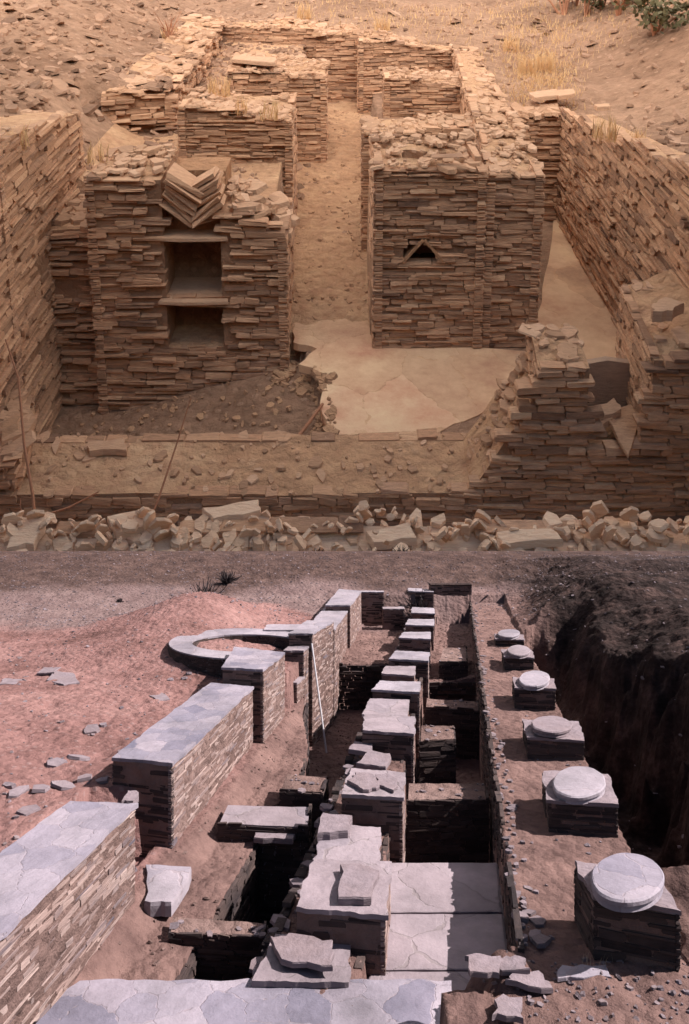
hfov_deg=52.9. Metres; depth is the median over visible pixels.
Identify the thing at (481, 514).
rubble stone
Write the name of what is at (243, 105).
grass tuft
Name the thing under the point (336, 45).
wall
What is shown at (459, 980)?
paving slab
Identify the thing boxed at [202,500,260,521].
stone slab
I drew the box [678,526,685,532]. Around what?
rubble stone
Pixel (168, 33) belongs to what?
dry grass tuft
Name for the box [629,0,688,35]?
olive shrub
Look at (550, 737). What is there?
drum pillar
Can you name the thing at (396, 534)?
stone slab
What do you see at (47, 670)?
stone slab
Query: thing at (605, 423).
stone slab
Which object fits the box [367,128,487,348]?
block wall
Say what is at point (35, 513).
rubble stone
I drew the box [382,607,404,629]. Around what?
wall
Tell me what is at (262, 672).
boundary wall
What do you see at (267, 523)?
rubble stone
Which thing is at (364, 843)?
ledge block
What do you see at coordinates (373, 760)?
stone slab
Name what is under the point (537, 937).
bench wall
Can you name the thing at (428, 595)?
stone pillar
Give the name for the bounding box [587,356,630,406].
upright slab
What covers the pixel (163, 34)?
grass tuft
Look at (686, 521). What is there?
rubble stone
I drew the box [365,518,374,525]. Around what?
rubble stone
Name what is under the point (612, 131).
grass tuft
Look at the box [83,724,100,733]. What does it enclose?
flat stone
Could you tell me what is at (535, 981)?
stone slab
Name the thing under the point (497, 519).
rubble stone
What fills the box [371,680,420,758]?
stone pillar
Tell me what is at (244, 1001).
wall
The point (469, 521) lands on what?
rubble stone
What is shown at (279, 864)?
cross wall
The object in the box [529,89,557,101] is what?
stone slab
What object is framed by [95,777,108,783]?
flat stone
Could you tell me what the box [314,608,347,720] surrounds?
boundary wall
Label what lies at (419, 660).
stone pillar
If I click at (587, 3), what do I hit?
olive shrub
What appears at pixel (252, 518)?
rubble stone
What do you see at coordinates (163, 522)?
rubble stone
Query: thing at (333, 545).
rubble stone
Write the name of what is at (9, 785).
flat stone
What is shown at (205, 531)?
rubble wall
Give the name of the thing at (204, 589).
dead bush
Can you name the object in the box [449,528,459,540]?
rubble stone
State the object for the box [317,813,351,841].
stone slab
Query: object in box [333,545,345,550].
rubble stone
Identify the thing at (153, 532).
rubble stone
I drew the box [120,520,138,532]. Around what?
rubble stone
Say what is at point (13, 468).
wall stub
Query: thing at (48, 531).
rubble stone
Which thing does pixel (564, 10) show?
olive shrub
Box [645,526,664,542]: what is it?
rubble stone
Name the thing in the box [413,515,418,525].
rubble stone
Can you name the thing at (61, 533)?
rubble stone
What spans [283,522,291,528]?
rubble stone
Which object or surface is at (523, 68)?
grass tuft
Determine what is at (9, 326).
side wall
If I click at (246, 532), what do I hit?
rubble stone
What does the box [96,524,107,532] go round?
rubble stone
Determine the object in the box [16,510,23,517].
rubble stone
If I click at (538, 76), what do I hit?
dry grass
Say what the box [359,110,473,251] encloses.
cross wall
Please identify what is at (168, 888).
stone slab
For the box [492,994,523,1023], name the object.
stone slab
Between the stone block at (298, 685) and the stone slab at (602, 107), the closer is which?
the stone block at (298, 685)
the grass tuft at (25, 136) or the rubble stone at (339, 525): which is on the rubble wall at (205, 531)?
the rubble stone at (339, 525)
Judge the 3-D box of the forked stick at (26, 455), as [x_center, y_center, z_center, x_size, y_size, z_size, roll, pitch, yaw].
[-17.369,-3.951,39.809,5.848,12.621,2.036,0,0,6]
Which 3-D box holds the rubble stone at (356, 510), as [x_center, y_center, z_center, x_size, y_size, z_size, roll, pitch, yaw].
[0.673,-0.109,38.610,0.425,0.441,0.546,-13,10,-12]
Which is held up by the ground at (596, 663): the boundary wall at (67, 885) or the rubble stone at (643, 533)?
the boundary wall at (67, 885)
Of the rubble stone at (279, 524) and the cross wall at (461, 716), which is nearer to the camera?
the cross wall at (461, 716)
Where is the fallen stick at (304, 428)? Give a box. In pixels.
[298,403,323,434]
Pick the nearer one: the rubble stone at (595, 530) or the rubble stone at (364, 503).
the rubble stone at (595, 530)
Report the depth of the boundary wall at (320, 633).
14.52 m
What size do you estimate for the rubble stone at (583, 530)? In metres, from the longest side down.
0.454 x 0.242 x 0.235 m
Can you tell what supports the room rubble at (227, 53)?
on the room floor at (117, 135)
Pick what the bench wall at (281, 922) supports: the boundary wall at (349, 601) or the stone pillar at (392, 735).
the stone pillar at (392, 735)
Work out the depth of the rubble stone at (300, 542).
36.68 m
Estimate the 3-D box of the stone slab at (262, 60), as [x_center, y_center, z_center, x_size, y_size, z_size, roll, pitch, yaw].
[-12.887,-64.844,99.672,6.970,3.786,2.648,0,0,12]
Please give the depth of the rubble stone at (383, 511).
38.63 m
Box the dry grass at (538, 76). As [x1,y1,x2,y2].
[277,0,686,113]
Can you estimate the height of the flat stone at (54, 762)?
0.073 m
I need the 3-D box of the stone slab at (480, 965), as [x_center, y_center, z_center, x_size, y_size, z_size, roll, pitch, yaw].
[0.894,2.883,4.398,0.235,0.036,0.198,0,0,0]
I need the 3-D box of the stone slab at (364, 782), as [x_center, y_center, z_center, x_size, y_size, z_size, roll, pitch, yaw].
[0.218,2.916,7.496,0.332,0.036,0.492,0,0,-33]
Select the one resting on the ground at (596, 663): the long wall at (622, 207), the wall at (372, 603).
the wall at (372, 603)
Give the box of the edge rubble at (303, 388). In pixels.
[265,350,339,434]
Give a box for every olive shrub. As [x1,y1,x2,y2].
[548,0,569,14]
[561,0,578,5]
[580,0,605,16]
[611,0,636,15]
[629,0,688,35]
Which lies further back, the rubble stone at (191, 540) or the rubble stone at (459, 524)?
the rubble stone at (459, 524)
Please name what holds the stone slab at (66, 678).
on the ground at (596, 663)
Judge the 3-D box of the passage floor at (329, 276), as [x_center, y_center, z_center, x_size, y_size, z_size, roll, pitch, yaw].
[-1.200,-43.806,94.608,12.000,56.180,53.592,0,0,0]
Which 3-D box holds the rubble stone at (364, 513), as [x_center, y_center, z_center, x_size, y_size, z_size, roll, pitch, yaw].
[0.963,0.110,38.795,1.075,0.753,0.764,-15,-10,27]
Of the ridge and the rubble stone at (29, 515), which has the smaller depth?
the ridge
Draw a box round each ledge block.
[252,934,350,987]
[312,825,381,861]
[362,698,409,720]
[381,666,415,680]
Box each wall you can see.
[0,109,85,434]
[0,150,24,412]
[0,428,483,528]
[0,508,688,550]
[0,801,137,1023]
[36,978,451,1023]
[48,194,98,404]
[83,143,299,414]
[101,13,225,133]
[112,682,253,857]
[168,628,288,677]
[168,916,267,980]
[175,662,475,979]
[177,85,297,232]
[217,804,312,928]
[221,16,328,58]
[221,647,284,743]
[226,51,330,163]
[249,617,436,978]
[264,624,300,631]
[279,774,328,839]
[288,620,333,745]
[312,23,360,102]
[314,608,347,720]
[325,589,361,647]
[356,28,473,113]
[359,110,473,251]
[361,590,383,625]
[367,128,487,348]
[380,66,460,118]
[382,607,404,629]
[406,783,489,862]
[419,725,455,783]
[425,698,479,759]
[428,583,471,595]
[439,646,467,680]
[449,43,545,347]
[462,270,688,528]
[469,602,551,953]
[510,99,561,221]
[555,107,688,327]
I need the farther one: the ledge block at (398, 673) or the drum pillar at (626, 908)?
the ledge block at (398, 673)
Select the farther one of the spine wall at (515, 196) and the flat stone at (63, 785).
the spine wall at (515, 196)
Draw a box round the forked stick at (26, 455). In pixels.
[5,339,98,512]
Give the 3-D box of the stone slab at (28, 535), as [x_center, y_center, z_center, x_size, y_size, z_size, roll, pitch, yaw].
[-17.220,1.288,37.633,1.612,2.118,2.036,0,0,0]
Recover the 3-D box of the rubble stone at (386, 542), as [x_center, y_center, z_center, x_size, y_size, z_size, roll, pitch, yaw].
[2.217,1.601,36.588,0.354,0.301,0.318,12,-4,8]
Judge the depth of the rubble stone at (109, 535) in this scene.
37.33 m
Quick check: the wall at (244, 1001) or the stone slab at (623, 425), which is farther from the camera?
the stone slab at (623, 425)
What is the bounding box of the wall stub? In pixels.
[0,389,36,525]
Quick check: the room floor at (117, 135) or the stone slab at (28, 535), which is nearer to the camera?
the stone slab at (28, 535)
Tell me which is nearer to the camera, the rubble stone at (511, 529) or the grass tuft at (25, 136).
the rubble stone at (511, 529)
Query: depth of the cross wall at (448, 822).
8.10 m
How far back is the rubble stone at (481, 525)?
37.82 m
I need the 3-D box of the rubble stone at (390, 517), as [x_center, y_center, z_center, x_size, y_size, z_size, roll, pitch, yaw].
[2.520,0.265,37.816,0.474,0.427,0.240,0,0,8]
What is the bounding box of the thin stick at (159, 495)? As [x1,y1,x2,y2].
[153,397,190,509]
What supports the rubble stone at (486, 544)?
on the rubble wall at (205, 531)
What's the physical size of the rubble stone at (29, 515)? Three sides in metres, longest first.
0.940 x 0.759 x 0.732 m
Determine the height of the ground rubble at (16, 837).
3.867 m
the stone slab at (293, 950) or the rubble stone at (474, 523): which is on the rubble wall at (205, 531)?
the rubble stone at (474, 523)
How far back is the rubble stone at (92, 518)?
37.83 m
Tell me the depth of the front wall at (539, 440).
51.88 m
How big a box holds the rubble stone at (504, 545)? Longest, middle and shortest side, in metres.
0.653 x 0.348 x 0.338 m
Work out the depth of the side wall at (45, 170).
65.59 m
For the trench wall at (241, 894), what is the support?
on the ground at (596, 663)
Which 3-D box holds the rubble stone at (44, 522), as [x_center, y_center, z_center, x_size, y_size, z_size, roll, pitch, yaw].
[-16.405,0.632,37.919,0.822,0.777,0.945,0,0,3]
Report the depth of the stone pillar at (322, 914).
5.24 m
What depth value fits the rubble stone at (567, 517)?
39.15 m
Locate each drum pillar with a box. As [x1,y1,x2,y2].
[494,629,524,646]
[501,645,533,669]
[512,670,555,710]
[522,716,584,759]
[542,766,618,837]
[574,853,681,971]
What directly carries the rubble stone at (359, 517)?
on the rubble wall at (205, 531)
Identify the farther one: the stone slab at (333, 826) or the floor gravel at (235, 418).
the floor gravel at (235, 418)
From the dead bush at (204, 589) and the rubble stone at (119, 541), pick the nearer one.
the dead bush at (204, 589)
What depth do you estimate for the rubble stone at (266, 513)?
38.65 m
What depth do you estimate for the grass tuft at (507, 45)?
117.87 m
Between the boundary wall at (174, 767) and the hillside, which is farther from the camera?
the hillside
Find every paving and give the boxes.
[293,220,617,434]
[367,864,507,978]
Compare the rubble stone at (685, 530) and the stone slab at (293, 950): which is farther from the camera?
the rubble stone at (685, 530)
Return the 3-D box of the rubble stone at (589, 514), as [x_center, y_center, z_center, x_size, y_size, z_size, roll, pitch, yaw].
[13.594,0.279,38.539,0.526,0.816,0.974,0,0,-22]
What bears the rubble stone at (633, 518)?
on the rubble wall at (205, 531)
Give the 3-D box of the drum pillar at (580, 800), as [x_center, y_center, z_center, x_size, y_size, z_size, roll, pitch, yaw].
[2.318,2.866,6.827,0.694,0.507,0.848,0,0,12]
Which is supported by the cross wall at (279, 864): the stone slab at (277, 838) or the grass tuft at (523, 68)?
the stone slab at (277, 838)
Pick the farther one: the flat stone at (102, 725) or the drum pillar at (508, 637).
the drum pillar at (508, 637)
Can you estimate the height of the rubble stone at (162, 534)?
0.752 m
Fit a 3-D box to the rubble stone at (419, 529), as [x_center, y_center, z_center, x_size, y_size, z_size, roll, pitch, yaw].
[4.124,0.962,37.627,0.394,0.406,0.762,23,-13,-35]
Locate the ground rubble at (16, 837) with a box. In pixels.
[0,551,688,961]
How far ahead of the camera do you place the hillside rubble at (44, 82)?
101.63 m
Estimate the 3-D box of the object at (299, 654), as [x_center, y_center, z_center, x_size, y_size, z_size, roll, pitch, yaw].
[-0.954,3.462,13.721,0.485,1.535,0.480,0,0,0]
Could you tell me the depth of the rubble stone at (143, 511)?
37.87 m
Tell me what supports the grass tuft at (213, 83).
on the room wall at (209, 124)
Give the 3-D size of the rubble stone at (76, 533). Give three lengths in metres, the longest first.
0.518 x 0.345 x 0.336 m
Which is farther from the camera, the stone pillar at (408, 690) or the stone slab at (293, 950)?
the stone pillar at (408, 690)
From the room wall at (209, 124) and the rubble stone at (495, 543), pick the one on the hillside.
the room wall at (209, 124)
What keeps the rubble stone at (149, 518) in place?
on the rubble wall at (205, 531)
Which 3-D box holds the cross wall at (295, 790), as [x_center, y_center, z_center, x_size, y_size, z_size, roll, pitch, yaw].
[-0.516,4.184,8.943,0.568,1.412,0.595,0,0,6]
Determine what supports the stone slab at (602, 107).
on the hillside
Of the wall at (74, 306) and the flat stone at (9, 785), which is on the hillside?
the wall at (74, 306)
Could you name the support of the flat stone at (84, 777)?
on the ground at (596, 663)
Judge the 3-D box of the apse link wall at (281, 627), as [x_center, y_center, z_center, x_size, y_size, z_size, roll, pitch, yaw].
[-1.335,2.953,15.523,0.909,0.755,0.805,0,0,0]
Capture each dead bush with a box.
[181,577,226,594]
[216,570,241,583]
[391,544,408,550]
[401,589,428,615]
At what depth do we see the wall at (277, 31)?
126.12 m
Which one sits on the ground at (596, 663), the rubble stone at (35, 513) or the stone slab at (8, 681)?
the stone slab at (8, 681)
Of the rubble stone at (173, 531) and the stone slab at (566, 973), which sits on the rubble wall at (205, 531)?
the rubble stone at (173, 531)
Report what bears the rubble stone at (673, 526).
on the rubble wall at (205, 531)
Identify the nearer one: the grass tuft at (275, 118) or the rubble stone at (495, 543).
the rubble stone at (495, 543)
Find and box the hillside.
[0,0,688,435]
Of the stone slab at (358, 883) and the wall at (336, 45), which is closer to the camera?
the stone slab at (358, 883)
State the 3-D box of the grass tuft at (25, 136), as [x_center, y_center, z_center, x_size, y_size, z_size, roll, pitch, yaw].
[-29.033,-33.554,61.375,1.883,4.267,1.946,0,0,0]
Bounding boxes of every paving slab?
[369,971,470,990]
[386,914,505,971]
[390,863,501,913]
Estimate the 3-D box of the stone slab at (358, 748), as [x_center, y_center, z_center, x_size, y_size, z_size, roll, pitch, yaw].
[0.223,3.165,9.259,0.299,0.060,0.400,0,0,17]
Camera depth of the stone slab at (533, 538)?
37.18 m
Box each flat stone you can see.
[3,782,15,788]
[8,785,28,798]
[16,804,40,815]
[31,784,49,792]
[46,757,67,767]
[50,780,75,790]
[67,754,89,760]
[77,774,91,782]
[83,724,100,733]
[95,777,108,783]
[99,722,106,727]
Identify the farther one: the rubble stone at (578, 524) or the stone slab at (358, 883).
the rubble stone at (578, 524)
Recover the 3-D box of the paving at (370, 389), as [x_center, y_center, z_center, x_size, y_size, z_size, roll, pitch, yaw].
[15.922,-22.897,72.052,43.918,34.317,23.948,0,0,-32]
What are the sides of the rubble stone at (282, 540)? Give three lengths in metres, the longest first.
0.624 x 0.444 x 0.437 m
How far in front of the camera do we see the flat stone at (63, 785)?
7.52 m
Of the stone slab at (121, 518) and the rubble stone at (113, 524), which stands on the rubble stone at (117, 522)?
the rubble stone at (113, 524)
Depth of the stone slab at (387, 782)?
7.46 m
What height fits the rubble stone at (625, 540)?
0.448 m
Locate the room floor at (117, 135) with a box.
[76,42,303,197]
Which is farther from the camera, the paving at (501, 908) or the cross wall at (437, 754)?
the cross wall at (437, 754)
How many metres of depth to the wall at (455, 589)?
22.86 m
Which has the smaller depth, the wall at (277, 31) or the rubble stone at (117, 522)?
the rubble stone at (117, 522)
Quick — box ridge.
[0,551,688,564]
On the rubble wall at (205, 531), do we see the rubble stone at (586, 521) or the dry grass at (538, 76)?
the rubble stone at (586, 521)
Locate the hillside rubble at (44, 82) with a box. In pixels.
[0,0,688,154]
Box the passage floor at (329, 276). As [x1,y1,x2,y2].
[289,102,377,355]
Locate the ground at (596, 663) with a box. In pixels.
[0,555,688,1023]
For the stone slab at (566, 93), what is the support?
on the hillside
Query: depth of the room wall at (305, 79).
98.66 m
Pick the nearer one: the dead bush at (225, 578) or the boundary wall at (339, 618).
the boundary wall at (339, 618)
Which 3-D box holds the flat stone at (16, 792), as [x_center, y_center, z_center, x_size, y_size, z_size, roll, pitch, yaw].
[-3.478,2.981,7.376,0.131,0.077,0.275,0,0,15]
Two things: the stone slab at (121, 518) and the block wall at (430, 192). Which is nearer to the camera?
the stone slab at (121, 518)
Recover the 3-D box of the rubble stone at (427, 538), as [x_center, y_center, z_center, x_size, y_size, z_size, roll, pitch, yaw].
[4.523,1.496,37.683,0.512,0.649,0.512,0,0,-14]
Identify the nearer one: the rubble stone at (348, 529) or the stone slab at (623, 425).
the rubble stone at (348, 529)
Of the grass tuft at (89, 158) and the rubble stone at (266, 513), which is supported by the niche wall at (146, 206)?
the grass tuft at (89, 158)
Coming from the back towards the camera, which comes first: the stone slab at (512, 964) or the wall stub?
the wall stub
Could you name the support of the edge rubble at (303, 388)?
on the hillside
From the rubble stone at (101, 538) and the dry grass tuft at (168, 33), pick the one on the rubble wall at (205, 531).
the rubble stone at (101, 538)
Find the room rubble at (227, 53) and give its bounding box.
[85,31,310,199]
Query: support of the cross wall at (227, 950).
on the ground at (596, 663)
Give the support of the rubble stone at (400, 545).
on the rubble wall at (205, 531)
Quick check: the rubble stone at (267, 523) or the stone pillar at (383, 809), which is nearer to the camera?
the stone pillar at (383, 809)
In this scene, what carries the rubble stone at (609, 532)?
on the rubble wall at (205, 531)
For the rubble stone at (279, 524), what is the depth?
37.80 m
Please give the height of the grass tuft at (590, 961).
0.115 m
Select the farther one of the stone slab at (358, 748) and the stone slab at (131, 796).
the stone slab at (358, 748)
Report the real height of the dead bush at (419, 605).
0.914 m
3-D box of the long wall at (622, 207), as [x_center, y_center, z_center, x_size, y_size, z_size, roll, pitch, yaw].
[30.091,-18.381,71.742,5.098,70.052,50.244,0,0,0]
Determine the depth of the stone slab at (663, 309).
51.59 m
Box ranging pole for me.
[310,638,326,752]
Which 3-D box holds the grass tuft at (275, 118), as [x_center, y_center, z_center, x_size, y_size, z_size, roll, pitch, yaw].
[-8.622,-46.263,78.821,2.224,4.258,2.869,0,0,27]
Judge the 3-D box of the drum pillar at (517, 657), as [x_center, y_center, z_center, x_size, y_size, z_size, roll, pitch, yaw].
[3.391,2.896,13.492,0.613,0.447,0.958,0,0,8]
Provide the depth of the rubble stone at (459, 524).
38.00 m
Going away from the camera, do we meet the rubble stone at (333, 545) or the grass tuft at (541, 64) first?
the rubble stone at (333, 545)
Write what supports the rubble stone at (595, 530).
on the rubble wall at (205, 531)
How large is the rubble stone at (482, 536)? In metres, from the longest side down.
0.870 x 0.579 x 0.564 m
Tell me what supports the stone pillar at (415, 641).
on the bench wall at (281, 922)
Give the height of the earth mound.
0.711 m
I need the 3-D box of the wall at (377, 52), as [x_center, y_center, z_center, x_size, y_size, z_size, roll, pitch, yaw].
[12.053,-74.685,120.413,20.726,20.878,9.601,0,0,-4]
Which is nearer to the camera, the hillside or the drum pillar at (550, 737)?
the drum pillar at (550, 737)
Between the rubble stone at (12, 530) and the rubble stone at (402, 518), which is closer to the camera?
the rubble stone at (12, 530)
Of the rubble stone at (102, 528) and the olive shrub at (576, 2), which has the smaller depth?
the rubble stone at (102, 528)
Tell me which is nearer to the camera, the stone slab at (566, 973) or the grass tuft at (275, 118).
the stone slab at (566, 973)
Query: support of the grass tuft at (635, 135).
on the hillside
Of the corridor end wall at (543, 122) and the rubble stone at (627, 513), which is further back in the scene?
the corridor end wall at (543, 122)
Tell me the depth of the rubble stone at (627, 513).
37.88 m
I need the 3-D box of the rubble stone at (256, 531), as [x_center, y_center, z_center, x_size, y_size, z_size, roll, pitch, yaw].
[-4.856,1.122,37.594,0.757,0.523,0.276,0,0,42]
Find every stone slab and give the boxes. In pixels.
[0,678,21,684]
[7,516,45,550]
[37,667,60,674]
[46,671,79,685]
[87,437,126,456]
[107,511,155,539]
[122,790,138,803]
[144,865,191,916]
[149,693,169,700]
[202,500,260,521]
[230,56,276,65]
[254,832,295,843]
[270,933,333,971]
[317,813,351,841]
[338,863,378,905]
[347,772,379,792]
[348,741,372,755]
[356,750,390,769]
[366,522,416,549]
[375,773,397,792]
[465,953,500,978]
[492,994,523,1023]
[496,528,562,548]
[499,955,529,975]
[505,970,552,993]
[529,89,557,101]
[556,964,611,981]
[558,89,574,99]
[594,103,609,110]
[595,398,620,420]
[601,417,612,427]
[607,404,636,457]
[650,297,683,322]
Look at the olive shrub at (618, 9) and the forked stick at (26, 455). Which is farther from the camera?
the olive shrub at (618, 9)
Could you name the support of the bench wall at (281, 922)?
on the ground at (596, 663)
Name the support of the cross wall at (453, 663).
on the ground at (596, 663)
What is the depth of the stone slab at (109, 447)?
55.67 m
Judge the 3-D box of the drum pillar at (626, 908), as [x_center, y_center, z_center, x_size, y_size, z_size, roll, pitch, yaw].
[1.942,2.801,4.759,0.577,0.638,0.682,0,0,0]
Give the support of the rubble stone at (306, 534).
on the rubble wall at (205, 531)
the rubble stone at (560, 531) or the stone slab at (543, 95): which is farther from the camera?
the stone slab at (543, 95)
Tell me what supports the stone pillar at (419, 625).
on the bench wall at (281, 922)
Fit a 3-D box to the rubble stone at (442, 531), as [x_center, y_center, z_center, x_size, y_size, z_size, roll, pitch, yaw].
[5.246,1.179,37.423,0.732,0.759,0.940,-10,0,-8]
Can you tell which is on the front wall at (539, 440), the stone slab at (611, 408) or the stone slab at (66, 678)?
the stone slab at (611, 408)
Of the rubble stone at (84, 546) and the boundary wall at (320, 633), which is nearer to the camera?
the boundary wall at (320, 633)
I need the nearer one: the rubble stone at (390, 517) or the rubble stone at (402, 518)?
the rubble stone at (390, 517)
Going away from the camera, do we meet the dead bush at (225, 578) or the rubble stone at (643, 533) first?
the dead bush at (225, 578)
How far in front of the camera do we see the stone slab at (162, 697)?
11.10 m
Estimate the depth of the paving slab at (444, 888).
6.35 m
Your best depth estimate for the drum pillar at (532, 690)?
10.54 m
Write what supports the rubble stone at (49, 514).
on the rubble wall at (205, 531)
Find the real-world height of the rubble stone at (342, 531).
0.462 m
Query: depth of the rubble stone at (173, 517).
38.66 m
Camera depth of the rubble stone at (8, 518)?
37.79 m
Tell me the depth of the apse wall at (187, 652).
13.84 m
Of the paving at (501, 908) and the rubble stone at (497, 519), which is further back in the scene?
the rubble stone at (497, 519)
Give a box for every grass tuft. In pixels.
[2,120,29,150]
[86,138,109,164]
[155,12,180,37]
[160,26,177,38]
[207,74,232,96]
[235,96,247,115]
[259,96,279,121]
[297,1,313,19]
[373,13,391,30]
[503,32,520,51]
[516,54,537,74]
[534,50,558,73]
[582,953,606,968]
[592,107,621,142]
[621,124,651,138]
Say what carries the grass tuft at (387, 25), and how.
on the hillside
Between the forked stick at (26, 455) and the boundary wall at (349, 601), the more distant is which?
the forked stick at (26, 455)
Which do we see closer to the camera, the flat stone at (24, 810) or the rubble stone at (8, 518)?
the flat stone at (24, 810)
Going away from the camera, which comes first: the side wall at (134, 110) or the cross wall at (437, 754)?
the cross wall at (437, 754)
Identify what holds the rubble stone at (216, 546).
on the rubble wall at (205, 531)
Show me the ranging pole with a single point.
(318, 696)
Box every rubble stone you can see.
[1,512,22,526]
[6,523,18,536]
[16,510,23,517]
[26,509,44,518]
[32,511,39,515]
[38,516,51,529]
[44,511,55,523]
[45,528,52,534]
[56,530,66,536]
[71,530,79,535]
[76,521,95,532]
[77,542,94,550]
[88,514,101,521]
[95,530,107,545]
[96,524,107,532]
[105,531,112,538]
[110,520,118,527]
[114,518,120,528]
[116,536,121,544]
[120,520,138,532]
[137,506,149,517]
[143,510,155,529]
[147,527,160,536]
[149,517,171,529]
[154,529,170,541]
[166,513,178,523]
[169,527,177,537]
[189,538,198,544]
[212,540,222,550]
[239,528,252,539]
[248,515,258,521]
[252,528,260,536]
[261,510,270,518]
[264,520,271,526]
[266,525,274,531]
[275,518,283,532]
[277,536,286,543]
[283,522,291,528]
[287,527,299,534]
[293,534,306,550]
[302,528,310,539]
[331,543,338,548]
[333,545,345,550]
[336,521,343,528]
[340,526,345,534]
[344,516,358,522]
[344,527,352,532]
[353,505,359,514]
[354,506,371,519]
[356,512,363,522]
[358,500,369,510]
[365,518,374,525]
[376,507,385,515]
[383,539,389,545]
[386,513,394,520]
[392,542,409,550]
[399,514,405,524]
[410,518,416,528]
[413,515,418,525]
[415,525,425,533]
[423,533,432,544]
[435,526,447,541]
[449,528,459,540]
[456,522,464,531]
[460,524,469,536]
[465,518,476,528]
[468,519,478,532]
[473,518,486,530]
[474,509,491,523]
[478,539,490,549]
[479,532,490,540]
[491,538,499,550]
[494,515,506,526]
[500,542,510,548]
[508,527,518,531]
[552,526,565,534]
[560,514,577,520]
[575,519,583,529]
[578,528,586,533]
[581,516,592,531]
[582,510,594,522]
[588,518,604,540]
[590,500,607,517]
[602,525,616,541]
[619,506,638,520]
[619,537,629,544]
[628,514,638,521]
[639,511,651,520]
[640,530,646,536]
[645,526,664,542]
[648,519,668,532]
[666,517,678,534]
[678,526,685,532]
[683,516,688,524]
[683,524,688,535]
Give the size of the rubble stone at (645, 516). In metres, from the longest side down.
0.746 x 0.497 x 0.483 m
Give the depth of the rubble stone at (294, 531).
37.81 m
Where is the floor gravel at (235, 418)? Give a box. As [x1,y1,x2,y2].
[55,109,367,435]
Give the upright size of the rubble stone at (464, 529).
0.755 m
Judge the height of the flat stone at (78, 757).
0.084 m
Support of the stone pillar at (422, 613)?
on the bench wall at (281, 922)
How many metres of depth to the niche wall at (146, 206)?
67.39 m
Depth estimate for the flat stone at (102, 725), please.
9.69 m
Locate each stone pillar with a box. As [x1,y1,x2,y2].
[296,859,391,977]
[341,768,405,862]
[362,714,415,814]
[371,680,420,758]
[389,650,429,713]
[399,632,430,670]
[405,619,434,650]
[408,588,433,607]
[411,607,434,635]
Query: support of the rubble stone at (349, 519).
on the rubble wall at (205, 531)
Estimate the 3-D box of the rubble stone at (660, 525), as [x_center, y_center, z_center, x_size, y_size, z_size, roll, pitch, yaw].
[17.084,0.757,37.638,0.737,0.802,1.028,0,0,-43]
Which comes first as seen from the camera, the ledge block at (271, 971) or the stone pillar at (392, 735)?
the ledge block at (271, 971)
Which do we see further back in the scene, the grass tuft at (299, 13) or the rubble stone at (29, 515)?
the grass tuft at (299, 13)
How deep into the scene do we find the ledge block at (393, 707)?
10.84 m
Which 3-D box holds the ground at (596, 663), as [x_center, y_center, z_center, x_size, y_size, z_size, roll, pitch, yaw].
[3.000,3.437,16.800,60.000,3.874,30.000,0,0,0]
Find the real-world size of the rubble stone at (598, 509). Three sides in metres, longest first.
0.940 x 0.759 x 0.732 m
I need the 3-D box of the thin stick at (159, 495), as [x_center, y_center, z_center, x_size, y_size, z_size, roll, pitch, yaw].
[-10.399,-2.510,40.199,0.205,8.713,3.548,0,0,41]
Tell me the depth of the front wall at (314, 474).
53.89 m
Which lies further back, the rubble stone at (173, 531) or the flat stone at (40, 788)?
the rubble stone at (173, 531)
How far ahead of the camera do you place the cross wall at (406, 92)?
99.43 m
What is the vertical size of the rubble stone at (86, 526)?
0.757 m
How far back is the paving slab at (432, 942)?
5.58 m
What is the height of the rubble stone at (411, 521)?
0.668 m
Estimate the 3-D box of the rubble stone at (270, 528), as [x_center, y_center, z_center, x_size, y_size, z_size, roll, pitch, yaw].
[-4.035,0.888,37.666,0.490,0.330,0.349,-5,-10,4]

